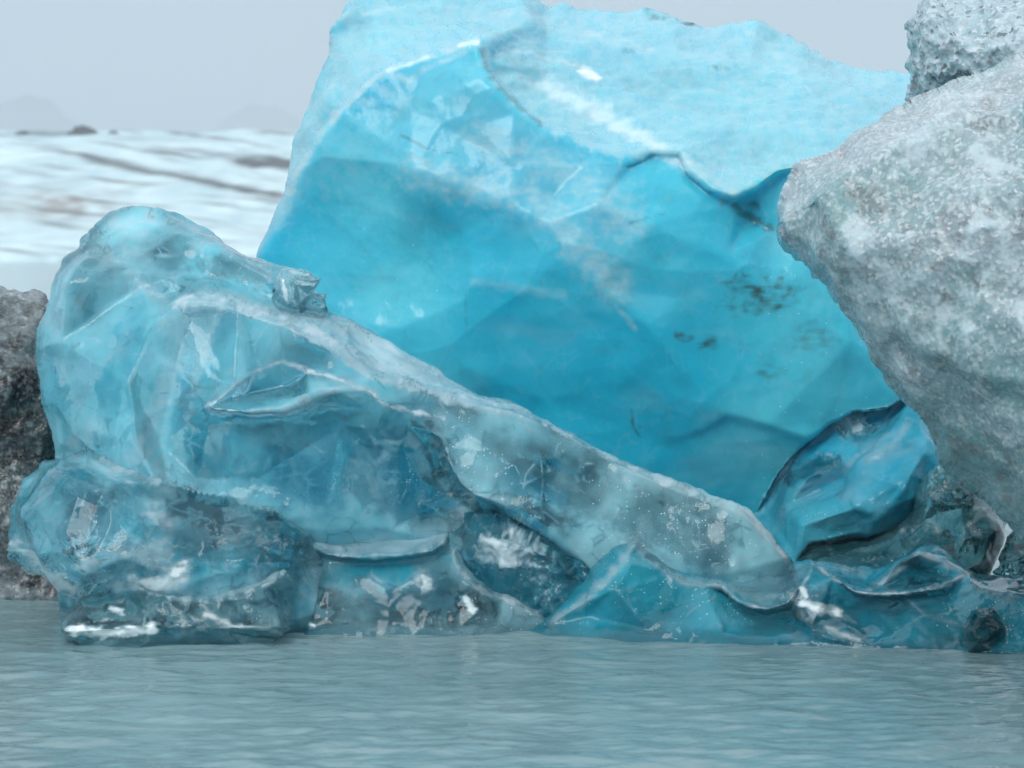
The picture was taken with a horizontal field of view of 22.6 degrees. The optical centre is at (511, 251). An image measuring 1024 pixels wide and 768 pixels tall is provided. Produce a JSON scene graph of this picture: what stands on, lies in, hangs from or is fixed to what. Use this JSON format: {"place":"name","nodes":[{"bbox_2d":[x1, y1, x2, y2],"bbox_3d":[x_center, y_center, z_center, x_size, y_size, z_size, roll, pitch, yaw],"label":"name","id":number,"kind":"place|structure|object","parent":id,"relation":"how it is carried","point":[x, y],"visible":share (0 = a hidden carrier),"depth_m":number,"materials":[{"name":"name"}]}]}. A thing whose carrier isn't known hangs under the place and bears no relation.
{"place":"outdoors","nodes":[
{"label":"outdoors","id":0,"kind":"place"},
{"bbox_2d":[0,94,86,131],"bbox_3d":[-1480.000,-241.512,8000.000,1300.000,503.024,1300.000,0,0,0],"label":"hill","id":1,"kind":"structure","parent":0,"point":[28,112],"depth_m":7883.57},
{"bbox_2d":[0,129,296,261],"bbox_3d":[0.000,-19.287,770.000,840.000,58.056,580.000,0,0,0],"label":"glacier","id":2,"kind":"object","parent":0,"point":[61,194],"visible":0.2,"depth_m":795.80,"materials":[{"name":"white ice"}]},
{"bbox_2d":[15,130,28,134],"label":"debris mound","id":3,"kind":"object","parent":2,"relation":"on","point":[24,132],"visible":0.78,"depth_m":983.47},
{"bbox_2d":[65,125,97,135],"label":"debris mound","id":4,"kind":"object","parent":2,"relation":"on","point":[81,130],"visible":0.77,"depth_m":982.04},
{"bbox_2d":[108,130,119,133],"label":"debris mound","id":5,"kind":"object","parent":2,"relation":"on","point":[112,132],"visible":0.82,"depth_m":983.79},
{"bbox_2d":[209,104,301,131],"bbox_3d":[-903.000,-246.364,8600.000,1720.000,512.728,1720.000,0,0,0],"label":"hill","id":6,"kind":"structure","parent":0,"point":[254,116],"depth_m":8476.35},
{"bbox_2d":[0,0,922,131],"label":"sky","id":7,"kind":"structure","parent":0,"point":[160,65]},
{"bbox_2d":[0,262,1023,767],"bbox_3d":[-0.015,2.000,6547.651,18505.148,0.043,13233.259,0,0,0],"label":"water","id":8,"kind":"structure","parent":0,"point":[478,700],"depth_m":11.35,"materials":[{"name":"liquid"}]},
{"bbox_2d":[0,286,57,600],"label":"rock","id":9,"kind":"object","parent":8,"relation":"on","point":[26,444],"visible":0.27,"depth_m":14.90,"materials":[{"name":"rock"}]},
{"bbox_2d":[7,449,321,634],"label":"ice block","id":10,"kind":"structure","parent":8,"relation":"on","point":[84,522],"depth_m":13.28,"materials":[{"name":"blue ice"}]},
{"bbox_2d":[61,570,295,646],"bbox_3d":[-1.738,1.896,13.249,1.225,0.508,0.618,0,0,0],"label":"ice floe","id":11,"kind":"object","parent":8,"relation":"on","point":[260,612],"visible":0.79,"depth_m":13.02,"materials":[{"name":"blue ice"}]},
{"bbox_2d":[34,206,794,611],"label":"iceberg","id":12,"kind":"object","parent":8,"relation":"on","point":[180,350],"visible":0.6,"depth_m":13.78,"materials":[{"name":"blue ice"}]},
{"bbox_2d":[302,533,543,635],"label":"ice block","id":13,"kind":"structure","parent":8,"relation":"on","point":[432,585],"depth_m":13.46,"materials":[{"name":"blue ice"}]},
{"bbox_2d":[455,508,589,616],"bbox_3d":[0.138,1.784,13.817,0.984,0.772,0.661,0,0,0],"label":"ice rubble","id":14,"kind":"object","parent":8,"relation":"on","point":[531,569],"visible":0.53,"depth_m":13.56,"materials":[{"name":"blue ice"}]},
{"bbox_2d":[256,0,910,512],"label":"iceberg","id":15,"kind":"object","parent":8,"relation":"on","point":[562,214],"visible":0.6,"depth_m":15.94,"materials":[{"name":"blue ice"}]},
{"bbox_2d":[529,540,1023,653],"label":"ice shelf","id":16,"kind":"object","parent":8,"relation":"on","point":[927,596],"visible":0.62,"depth_m":13.26,"materials":[{"name":"blue ice"}]},
{"bbox_2d":[754,400,939,560],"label":"ice block","id":17,"kind":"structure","parent":8,"relation":"on","point":[859,474],"depth_m":15.53,"materials":[{"name":"blue ice"}]},
{"bbox_2d":[776,49,1023,546],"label":"rock","id":18,"kind":"object","parent":8,"relation":"on","point":[900,232],"visible":1,"depth_m":11.16,"materials":[{"name":"grey stone"}]},
{"bbox_2d":[795,465,1006,574],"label":"ice block","id":19,"kind":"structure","parent":8,"relation":"on","point":[948,513],"depth_m":14.46,"materials":[{"name":"teal ice"}]},
{"bbox_2d":[904,0,1023,100],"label":"rock","id":20,"kind":"object","parent":8,"relation":"on","point":[948,40],"visible":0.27,"depth_m":13.28,"materials":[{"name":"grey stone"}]},
{"bbox_2d":[963,607,1004,652],"bbox_3d":[2.366,1.944,12.910,0.244,0.289,0.418,0,0,21],"label":"ice chunk","id":21,"kind":"object","parent":8,"relation":"on","point":[984,627],"visible":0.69,"depth_m":12.77,"materials":[{"name":"teal ice"}]},
{"bbox_2d":[993,529,1023,575],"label":"ice block","id":22,"kind":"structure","parent":8,"relation":"on","point":[1011,558],"depth_m":13.83,"materials":[{"name":"teal ice"}]}
]}

